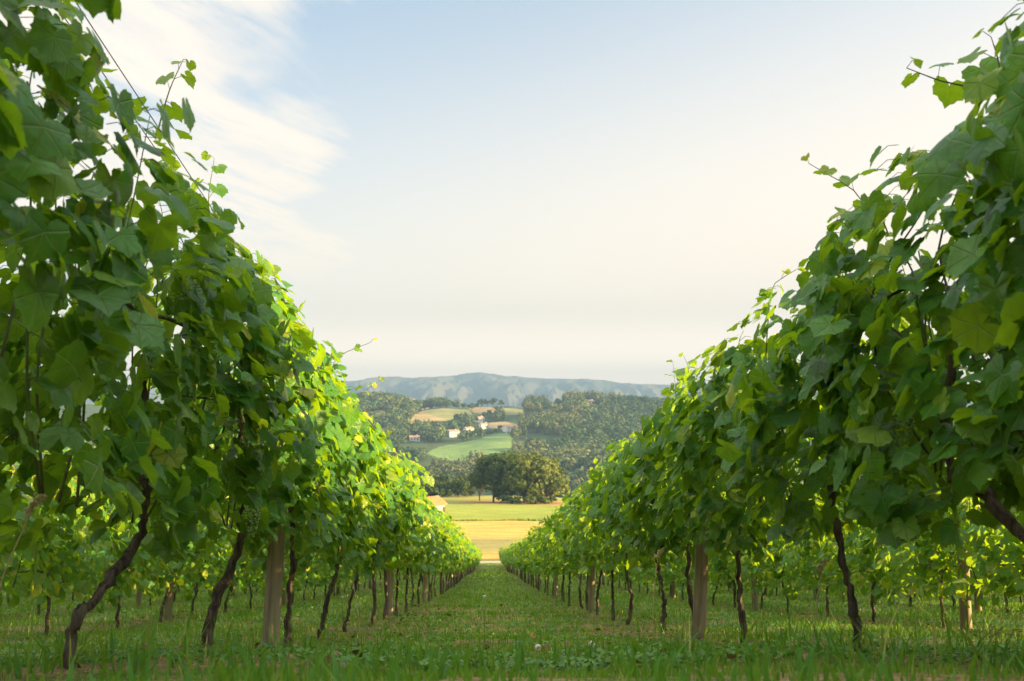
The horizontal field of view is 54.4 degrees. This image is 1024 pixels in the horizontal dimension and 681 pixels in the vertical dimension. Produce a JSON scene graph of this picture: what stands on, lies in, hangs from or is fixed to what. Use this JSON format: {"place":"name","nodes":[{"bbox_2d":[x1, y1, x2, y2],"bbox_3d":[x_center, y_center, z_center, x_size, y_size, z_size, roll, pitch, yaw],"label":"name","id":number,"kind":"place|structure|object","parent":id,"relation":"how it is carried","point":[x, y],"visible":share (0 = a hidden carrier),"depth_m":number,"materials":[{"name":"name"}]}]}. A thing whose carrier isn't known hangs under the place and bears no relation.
{"place":"outdoors","nodes":[
{"label":"outdoors","id":0,"kind":"place"},
{"bbox_2d":[30,372,972,407],"bbox_3d":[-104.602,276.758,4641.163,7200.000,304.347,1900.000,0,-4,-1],"label":"mountains","id":1,"kind":"structure","parent":0,"point":[470,388],"depth_m":4802.31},
{"bbox_2d":[0,562,1023,680],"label":"grass","id":2,"kind":"structure","parent":0,"point":[659,668],"depth_m":4.79,"materials":[{"name":"green plant"}]},
{"bbox_2d":[0,397,1023,680],"bbox_3d":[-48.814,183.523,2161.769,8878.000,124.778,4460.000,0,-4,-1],"label":"ground","id":3,"kind":"structure","parent":0,"point":[488,535],"depth_m":27.68,"materials":[{"name":"green plant"}]},
{"bbox_2d":[0,493,47,589],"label":"dry grass stalk","id":4,"kind":"object","parent":3,"relation":"on","point":[30,510],"visible":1,"depth_m":2.95,"materials":[{"name":"plant"}]},
{"bbox_2d":[0,535,47,598],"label":"grapevine","id":5,"kind":"object","parent":3,"relation":"on","point":[9,577],"visible":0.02,"depth_m":15.24,"materials":[{"name":"green plant"}]},
{"bbox_2d":[0,437,79,607],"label":"grapevine","id":6,"kind":"object","parent":3,"relation":"on","point":[37,581],"visible":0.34,"depth_m":8.77,"materials":[{"name":"green plant"}]},
{"bbox_2d":[6,516,102,614],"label":"grapevine","id":7,"kind":"object","parent":3,"relation":"on","point":[38,605],"visible":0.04,"depth_m":16.81,"materials":[{"name":"green plant"}]},
{"bbox_2d":[0,446,139,637],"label":"grapevine","id":8,"kind":"object","parent":3,"relation":"on","point":[100,548],"visible":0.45,"depth_m":9.96,"materials":[{"name":"green plant"}]},
{"bbox_2d":[33,501,125,602],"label":"grapevine","id":9,"kind":"object","parent":3,"relation":"on","point":[99,573],"visible":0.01,"depth_m":18.33,"materials":[{"name":"green plant"}]},
{"bbox_2d":[0,0,171,463],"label":"grapevine","id":10,"kind":"object","parent":3,"relation":"on","point":[39,150],"visible":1,"depth_m":2.36,"materials":[{"name":"green plant"}]},
{"bbox_2d":[26,441,177,629],"bbox_3d":[-4.744,2.291,11.751,1.627,2.443,2.543,0,-4,-1],"label":"grapevine","id":11,"kind":"object","parent":3,"relation":"on","point":[162,569],"visible":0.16,"depth_m":11.65,"materials":[{"name":"green plant"}]},
{"bbox_2d":[0,310,212,448],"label":"trellis wire","id":12,"kind":"object","parent":3,"relation":"on","point":[50,344],"visible":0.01,"depth_m":3.17,"materials":[{"name":"metal"}]},
{"bbox_2d":[0,0,293,668],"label":"grapevine","id":13,"kind":"object","parent":3,"relation":"on","point":[147,443],"visible":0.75,"depth_m":3.50,"materials":[{"name":"green plant"}]},
{"bbox_2d":[86,509,227,622],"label":"grapevine","id":14,"kind":"object","parent":3,"relation":"on","point":[212,557],"visible":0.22,"depth_m":13.54,"materials":[{"name":"green plant"}]},
{"bbox_2d":[164,567,174,619],"bbox_3d":[-4.775,3.032,14.023,0.114,1.937,0.115,3,-5,-1],"label":"trellis post","id":15,"kind":"object","parent":3,"relation":"on","point":[168,609],"visible":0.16,"depth_m":13.92,"materials":[{"name":"brown wood"}]},
{"bbox_2d":[0,142,353,652],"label":"grapevine","id":16,"kind":"object","parent":3,"relation":"on","point":[302,415],"visible":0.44,"depth_m":5.06,"materials":[{"name":"green plant"}]},
{"bbox_2d":[132,503,246,615],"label":"grapevine","id":17,"kind":"object","parent":3,"relation":"on","point":[224,548],"visible":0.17,"depth_m":15.21,"materials":[{"name":"green plant"}]},
{"bbox_2d":[180,496,267,611],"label":"grapevine","id":18,"kind":"object","parent":3,"relation":"on","point":[243,566],"visible":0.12,"depth_m":16.88,"materials":[{"name":"green plant"}]},
{"bbox_2d":[207,520,289,609],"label":"grapevine","id":19,"kind":"object","parent":3,"relation":"on","point":[244,587],"visible":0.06,"depth_m":18.68,"materials":[{"name":"green plant"}]},
{"bbox_2d":[236,539,309,596],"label":"grapevine","id":20,"kind":"object","parent":3,"relation":"on","point":[285,577],"visible":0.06,"depth_m":20.55,"materials":[{"name":"green plant"}]},
{"bbox_2d":[76,3,476,544],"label":"trellis wire","id":21,"kind":"object","parent":3,"relation":"on","point":[143,105],"visible":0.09,"depth_m":3.89,"materials":[{"name":"metal"}]},
{"bbox_2d":[262,377,292,645],"bbox_3d":[-1.564,1.169,6.657,0.114,1.937,0.115,2,-4,-1],"label":"trellis post","id":22,"kind":"object","parent":3,"relation":"on","point":[274,578],"visible":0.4,"depth_m":6.58,"materials":[{"name":"brown wood"}]},
{"bbox_2d":[281,559,287,604],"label":"trellis post","id":23,"kind":"object","parent":3,"relation":"on","point":[285,594],"visible":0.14,"depth_m":21.79,"materials":[{"name":"brown wood"}]},
{"bbox_2d":[176,314,397,645],"bbox_3d":[-1.569,1.018,7.003,1.439,2.422,2.183,0,-4,-1],"label":"grapevine","id":24,"kind":"object","parent":3,"relation":"on","point":[348,417],"visible":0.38,"depth_m":7.02,"materials":[{"name":"green plant"}]},
{"bbox_2d":[265,549,327,601],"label":"grapevine","id":25,"kind":"object","parent":3,"relation":"on","point":[310,572],"visible":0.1,"depth_m":22.41,"materials":[{"name":"green plant"}]},
{"bbox_2d":[288,553,333,600],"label":"grapevine","id":26,"kind":"object","parent":3,"relation":"on","point":[323,573],"visible":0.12,"depth_m":24.09,"materials":[{"name":"green plant"}]},
{"bbox_2d":[289,560,343,599],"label":"grapevine","id":27,"kind":"object","parent":3,"relation":"on","point":[332,574],"visible":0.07,"depth_m":25.68,"materials":[{"name":"green plant"}]},
{"bbox_2d":[235,363,414,639],"bbox_3d":[-1.614,1.441,8.785,1.541,2.525,2.190,0,-4,-1],"label":"grapevine","id":28,"kind":"object","parent":3,"relation":"on","point":[385,496],"visible":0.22,"depth_m":8.70,"materials":[{"name":"green plant"}]},
{"bbox_2d":[305,555,351,596],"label":"grapevine","id":29,"kind":"object","parent":3,"relation":"on","point":[340,578],"visible":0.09,"depth_m":27.34,"materials":[{"name":"green plant"}]},
{"bbox_2d":[314,558,355,595],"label":"grapevine","id":30,"kind":"object","parent":3,"relation":"on","point":[352,579],"visible":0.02,"depth_m":29.14,"materials":[{"name":"green plant"}]},
{"bbox_2d":[284,376,422,631],"bbox_3d":[-1.696,1.760,10.562,1.459,2.764,2.211,0,-4,-1],"label":"grapevine","id":31,"kind":"object","parent":3,"relation":"on","point":[403,527],"visible":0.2,"depth_m":10.46,"materials":[{"name":"green plant"}]},
{"bbox_2d":[329,448,433,624],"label":"grapevine","id":32,"kind":"object","parent":3,"relation":"on","point":[406,548],"visible":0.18,"depth_m":12.00,"materials":[{"name":"green plant"}]},
{"bbox_2d":[386,560,393,618],"bbox_3d":[-1.766,3.156,14.451,0.114,1.937,0.115,1,-3,-1],"label":"trellis post","id":33,"kind":"object","parent":3,"relation":"on","point":[390,580],"visible":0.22,"depth_m":14.38,"materials":[{"name":"brown wood"}]},
{"bbox_2d":[354,472,443,616],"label":"grapevine","id":34,"kind":"object","parent":3,"relation":"on","point":[426,555],"visible":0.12,"depth_m":15.50,"materials":[{"name":"green plant"}]},
{"bbox_2d":[363,435,437,619],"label":"grapevine","id":35,"kind":"object","parent":3,"relation":"on","point":[416,558],"visible":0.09,"depth_m":13.84,"materials":[{"name":"green plant"}]},
{"bbox_2d":[370,482,448,612],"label":"grapevine","id":36,"kind":"object","parent":3,"relation":"on","point":[440,552],"visible":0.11,"depth_m":17.18,"materials":[{"name":"green plant"}]},
{"bbox_2d":[381,504,451,606],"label":"grapevine","id":37,"kind":"object","parent":3,"relation":"on","point":[445,548],"visible":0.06,"depth_m":18.87,"materials":[{"name":"green plant"}]},
{"bbox_2d":[422,572,427,602],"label":"trellis post","id":38,"kind":"object","parent":3,"relation":"on","point":[425,585],"visible":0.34,"depth_m":22.25,"materials":[{"name":"brown wood"}]},
{"bbox_2d":[396,503,458,606],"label":"grapevine","id":39,"kind":"object","parent":3,"relation":"on","point":[446,558],"visible":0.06,"depth_m":20.69,"materials":[{"name":"green plant"}]},
{"bbox_2d":[408,503,458,586],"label":"grapevine","id":40,"kind":"object","parent":3,"relation":"on","point":[450,517],"visible":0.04,"depth_m":22.88,"materials":[{"name":"green plant"}]},
{"bbox_2d":[425,481,445,496],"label":"field edge bush","id":41,"kind":"object","parent":3,"relation":"on","point":[440,490],"visible":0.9,"depth_m":332.38,"materials":[{"name":"green plant"}]},
{"bbox_2d":[413,505,458,601],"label":"grapevine","id":42,"kind":"object","parent":3,"relation":"on","point":[452,555],"visible":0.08,"depth_m":24.09,"materials":[{"name":"green plant"}]},
{"bbox_2d":[427,495,446,514],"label":"field hut","id":43,"kind":"object","parent":3,"relation":"on","point":[440,502],"visible":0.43,"depth_m":210.42,"materials":[{"name":"stone"}]},
{"bbox_2d":[412,519,462,598],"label":"grapevine","id":44,"kind":"object","parent":3,"relation":"on","point":[456,558],"visible":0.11,"depth_m":25.59,"materials":[{"name":"green plant"}]},
{"bbox_2d":[433,474,453,496],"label":"field edge bush","id":45,"kind":"object","parent":3,"relation":"on","point":[439,478],"visible":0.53,"depth_m":338.89,"materials":[{"name":"green plant"}]},
{"bbox_2d":[440,539,465,593],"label":"grapevine","id":46,"kind":"object","parent":3,"relation":"on","point":[459,562],"visible":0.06,"depth_m":29.29,"materials":[{"name":"green plant"}]},
{"bbox_2d":[443,529,468,593],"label":"grapevine","id":47,"kind":"object","parent":3,"relation":"on","point":[463,534],"visible":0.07,"depth_m":31.32,"materials":[{"name":"green plant"}]},
{"bbox_2d":[445,520,467,591],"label":"grapevine","id":48,"kind":"object","parent":3,"relation":"on","point":[460,528],"visible":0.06,"depth_m":32.70,"materials":[{"name":"green plant"}]},
{"bbox_2d":[445,477,469,495],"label":"field edge bush","id":49,"kind":"object","parent":3,"relation":"on","point":[458,484],"visible":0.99,"depth_m":333.35,"materials":[{"name":"green plant"}]},
{"bbox_2d":[444,535,472,586],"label":"grapevine","id":50,"kind":"object","parent":3,"relation":"on","point":[468,561],"visible":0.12,"depth_m":39.49,"materials":[{"name":"green plant"}]},
{"bbox_2d":[468,470,490,500],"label":"oak tree","id":51,"kind":"object","parent":3,"relation":"on","point":[484,486],"visible":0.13,"depth_m":308.95,"materials":[{"name":"green plant"}]},
{"bbox_2d":[469,451,508,501],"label":"oak tree","id":52,"kind":"object","parent":3,"relation":"on","point":[488,470],"visible":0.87,"depth_m":295.38,"materials":[{"name":"green plant"}]},
{"bbox_2d":[449,518,543,520],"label":"field margin grass","id":53,"kind":"structure","parent":3,"relation":"on","point":[516,519],"depth_m":193.37,"materials":[{"name":"yellow plant"}]},
{"bbox_2d":[491,449,527,501],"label":"oak tree","id":54,"kind":"object","parent":3,"relation":"on","point":[497,491],"visible":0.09,"depth_m":296.61,"materials":[{"name":"green plant"}]},
{"bbox_2d":[0,597,1023,673],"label":"clover","id":55,"kind":"object","parent":3,"relation":"on","point":[603,661],"visible":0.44,"depth_m":5.07,"materials":[{"name":"green plant"}]},
{"bbox_2d":[491,451,553,502],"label":"oak tree","id":56,"kind":"object","parent":3,"relation":"on","point":[522,470],"visible":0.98,"depth_m":288.50,"materials":[{"name":"green plant"}]},
{"bbox_2d":[515,530,539,590],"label":"grapevine","id":57,"kind":"object","parent":3,"relation":"on","point":[523,551],"visible":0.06,"depth_m":32.55,"materials":[{"name":"green plant"}]},
{"bbox_2d":[520,519,545,592],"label":"grapevine","id":58,"kind":"object","parent":3,"relation":"on","point":[523,544],"visible":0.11,"depth_m":30.84,"materials":[{"name":"green plant"}]},
{"bbox_2d":[521,531,558,594],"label":"grapevine","id":59,"kind":"object","parent":3,"relation":"on","point":[527,554],"visible":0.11,"depth_m":29.28,"materials":[{"name":"green plant"}]},
{"bbox_2d":[348,391,740,497],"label":"dark woodland","id":60,"kind":"object","parent":3,"relation":"on","point":[584,444],"visible":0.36,"depth_m":982.42,"materials":[{"name":"green plant"}]},
{"bbox_2d":[528,522,566,575],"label":"grapevine","id":61,"kind":"object","parent":3,"relation":"on","point":[531,535],"visible":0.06,"depth_m":25.55,"materials":[{"name":"green plant"}]},
{"bbox_2d":[527,452,570,498],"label":"oak tree","id":62,"kind":"object","parent":3,"relation":"on","point":[556,475],"visible":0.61,"depth_m":291.90,"materials":[{"name":"green plant"}]},
{"bbox_2d":[428,390,673,489],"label":"pale plantation","id":63,"kind":"object","parent":3,"relation":"on","point":[550,421],"visible":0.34,"depth_m":967.66,"materials":[{"name":"green plant"}]},
{"bbox_2d":[531,510,579,601],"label":"grapevine","id":64,"kind":"object","parent":3,"relation":"on","point":[534,545],"visible":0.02,"depth_m":22.19,"materials":[{"name":"green plant"}]},
{"bbox_2d":[554,571,557,598],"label":"trellis post","id":65,"kind":"object","parent":3,"relation":"on","point":[556,587],"visible":0.28,"depth_m":25.39,"materials":[{"name":"brown wood"}]},
{"bbox_2d":[527,506,586,599],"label":"grapevine","id":66,"kind":"object","parent":3,"relation":"on","point":[532,550],"visible":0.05,"depth_m":24.05,"materials":[{"name":"green plant"}]},
{"bbox_2d":[531,514,585,604],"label":"grapevine","id":67,"kind":"object","parent":3,"relation":"on","point":[550,562],"visible":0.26,"depth_m":20.53,"materials":[{"name":"green plant"}]},
{"bbox_2d":[538,491,604,608],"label":"grapevine","id":68,"kind":"object","parent":3,"relation":"on","point":[563,567],"visible":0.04,"depth_m":18.77,"materials":[{"name":"green plant"}]},
{"bbox_2d":[541,489,616,611],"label":"grapevine","id":69,"kind":"object","parent":3,"relation":"on","point":[550,521],"visible":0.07,"depth_m":17.04,"materials":[{"name":"green plant"}]},
{"bbox_2d":[588,564,594,611],"bbox_3d":[1.331,3.731,16.688,0.112,1.797,0.148,3,-5,-38],"label":"trellis post","id":70,"kind":"object","parent":3,"relation":"on","point":[591,586],"visible":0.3,"depth_m":16.61,"materials":[{"name":"brown wood"}]},
{"bbox_2d":[543,467,641,614],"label":"grapevine","id":71,"kind":"object","parent":3,"relation":"on","point":[561,540],"visible":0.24,"depth_m":15.41,"materials":[{"name":"green plant"}]},
{"bbox_2d":[559,468,664,619],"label":"grapevine","id":72,"kind":"object","parent":3,"relation":"on","point":[582,558],"visible":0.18,"depth_m":13.48,"materials":[{"name":"green plant"}]},
{"bbox_2d":[561,448,674,624],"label":"grapevine","id":73,"kind":"object","parent":3,"relation":"on","point":[591,543],"visible":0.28,"depth_m":11.66,"materials":[{"name":"green plant"}]},
{"bbox_2d":[628,565,664,593],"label":"grapevine","id":74,"kind":"object","parent":3,"relation":"on","point":[635,579],"visible":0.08,"depth_m":29.79,"materials":[{"name":"green plant"}]},
{"bbox_2d":[634,563,680,594],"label":"grapevine","id":75,"kind":"object","parent":3,"relation":"on","point":[641,575],"visible":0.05,"depth_m":28.00,"materials":[{"name":"green plant"}]},
{"bbox_2d":[652,548,663,638],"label":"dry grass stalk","id":76,"kind":"object","parent":3,"relation":"on","point":[658,554],"visible":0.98,"depth_m":6.53,"materials":[{"name":"brown plant"}]},
{"bbox_2d":[581,434,743,631],"bbox_3d":[1.447,1.894,10.230,1.494,2.340,2.200,0,-4,-1],"label":"grapevine","id":77,"kind":"object","parent":3,"relation":"on","point":[599,506],"visible":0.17,"depth_m":10.19,"materials":[{"name":"green plant"}]},
{"bbox_2d":[642,554,684,596],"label":"grapevine","id":78,"kind":"object","parent":3,"relation":"on","point":[651,577],"visible":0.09,"depth_m":26.72,"materials":[{"name":"green plant"}]},
{"bbox_2d":[653,554,693,599],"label":"grapevine","id":79,"kind":"object","parent":3,"relation":"on","point":[665,576],"visible":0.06,"depth_m":24.35,"materials":[{"name":"green plant"}]},
{"bbox_2d":[600,352,791,635],"bbox_3d":[1.485,1.388,8.560,1.590,2.562,2.173,0,-4,-1],"label":"grapevine","id":80,"kind":"object","parent":3,"relation":"on","point":[630,502],"visible":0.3,"depth_m":8.05,"materials":[{"name":"green plant"}]},
{"bbox_2d":[664,553,732,588],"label":"grapevine","id":81,"kind":"object","parent":3,"relation":"on","point":[676,571],"visible":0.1,"depth_m":23.06,"materials":[{"name":"green plant"}]},
{"bbox_2d":[692,436,709,638],"bbox_3d":[1.554,1.599,8.136,0.115,1.796,0.117,3,-4,-1],"label":"trellis post","id":82,"kind":"object","parent":3,"relation":"on","point":[700,589],"visible":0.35,"depth_m":8.06,"materials":[{"name":"brown wood"}]},
{"bbox_2d":[668,544,741,605],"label":"grapevine","id":83,"kind":"object","parent":3,"relation":"on","point":[679,562],"visible":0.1,"depth_m":21.11,"materials":[{"name":"green plant"}]},
{"bbox_2d":[617,333,866,642],"bbox_3d":[1.542,1.070,6.725,1.649,2.149,2.225,0,-4,-1],"label":"grapevine","id":84,"kind":"object","parent":3,"relation":"on","point":[654,462],"visible":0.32,"depth_m":6.54,"materials":[{"name":"green plant"}]},
{"bbox_2d":[707,548,782,606],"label":"grapevine","id":85,"kind":"object","parent":3,"relation":"on","point":[715,570],"visible":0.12,"depth_m":18.78,"materials":[{"name":"green plant"}]},
{"bbox_2d":[751,557,757,609],"bbox_3d":[4.335,4.007,17.856,0.115,1.796,0.117,-1,-5,-1],"label":"trellis post","id":86,"kind":"object","parent":3,"relation":"on","point":[755,597],"visible":0.23,"depth_m":17.77,"materials":[{"name":"brown wood"}]},
{"bbox_2d":[718,537,816,608],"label":"grapevine","id":87,"kind":"object","parent":3,"relation":"on","point":[731,575],"visible":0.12,"depth_m":17.53,"materials":[{"name":"green plant"}]},
{"bbox_2d":[740,505,851,613],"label":"grapevine","id":88,"kind":"object","parent":3,"relation":"on","point":[770,583],"visible":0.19,"depth_m":15.82,"materials":[{"name":"green plant"}]},
{"bbox_2d":[813,555,829,642],"bbox_3d":[1.480,1.274,4.771,0.104,0.482,0.040,1,-4,-11],"label":"vine trunk","id":89,"kind":"object","parent":3,"relation":"on","point":[823,563],"visible":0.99,"depth_m":4.77,"materials":[{"name":"brown plant"}]},
{"bbox_2d":[764,500,887,616],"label":"grapevine","id":90,"kind":"object","parent":3,"relation":"on","point":[787,560],"visible":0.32,"depth_m":13.86,"materials":[{"name":"green plant"}]},
{"bbox_2d":[647,153,1023,647],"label":"grapevine","id":91,"kind":"object","parent":3,"relation":"on","point":[747,443],"visible":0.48,"depth_m":4.38,"materials":[{"name":"green plant"}]},
{"bbox_2d":[832,530,902,604],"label":"grapevine","id":92,"kind":"object","parent":3,"relation":"on","point":[855,588],"visible":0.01,"depth_m":20.23,"materials":[{"name":"green plant"}]},
{"bbox_2d":[803,494,968,623],"bbox_3d":[4.484,2.406,12.092,1.627,2.258,2.543,0,-4,-1],"label":"grapevine","id":93,"kind":"object","parent":3,"relation":"on","point":[831,566],"visible":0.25,"depth_m":12.05,"materials":[{"name":"green plant"}]},
{"bbox_2d":[778,0,1023,549],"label":"grapevine","id":94,"kind":"object","parent":3,"relation":"on","point":[974,466],"visible":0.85,"depth_m":3.22,"materials":[{"name":"green plant"}]},
{"bbox_2d":[863,547,940,606],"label":"grapevine","id":95,"kind":"object","parent":3,"relation":"on","point":[892,578],"depth_m":18.49,"materials":[{"name":"green plant"}]},
{"bbox_2d":[856,458,1023,627],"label":"grapevine","id":96,"kind":"object","parent":3,"relation":"on","point":[878,561],"visible":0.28,"depth_m":10.30,"materials":[{"name":"green plant"}]},
{"bbox_2d":[898,500,988,608],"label":"grapevine","id":97,"kind":"object","parent":3,"relation":"on","point":[952,597],"visible":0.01,"depth_m":16.75,"materials":[{"name":"green plant"}]},
{"bbox_2d":[957,503,971,629],"bbox_3d":[4.511,2.066,9.969,0.114,1.795,0.115,-1,-4,-1],"label":"trellis post","id":98,"kind":"object","parent":3,"relation":"on","point":[965,611],"visible":0.3,"depth_m":9.90,"materials":[{"name":"brown wood"}]},
{"bbox_2d":[914,106,1023,474],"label":"grapevine","id":99,"kind":"object","parent":3,"relation":"on","point":[938,179],"visible":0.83,"depth_m":2.35,"materials":[{"name":"green plant"}]},
{"bbox_2d":[919,458,1023,607],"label":"grapevine","id":100,"kind":"object","parent":3,"relation":"on","point":[1007,574],"visible":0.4,"depth_m":8.84,"materials":[{"name":"green plant"}]},
{"bbox_2d":[974,505,981,611],"bbox_3d":[7.447,3.516,15.934,0.112,1.798,0.153,2,-5,-22],"label":"trellis post","id":101,"kind":"object","parent":3,"relation":"on","point":[975,600],"visible":0.13,"depth_m":15.87,"materials":[{"name":"brown wood"}]},
{"bbox_2d":[949,501,1019,613],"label":"grapevine","id":102,"kind":"object","parent":3,"relation":"on","point":[976,571],"visible":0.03,"depth_m":15.05,"materials":[{"name":"green plant"}]},
{"bbox_2d":[1011,506,1023,524],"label":"grapevine","id":103,"kind":"object","parent":3,"relation":"on","point":[1020,516],"visible":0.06,"depth_m":7.79,"materials":[{"name":"green plant"}]},
{"bbox_2d":[0,0,1023,389],"label":"sky","id":104,"kind":"structure","parent":0,"point":[549,189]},
{"bbox_2d":[18,602,1019,673],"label":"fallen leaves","id":105,"kind":"object","parent":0,"point":[547,646],"visible":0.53,"depth_m":7.32,"materials":[{"name":"plant"}]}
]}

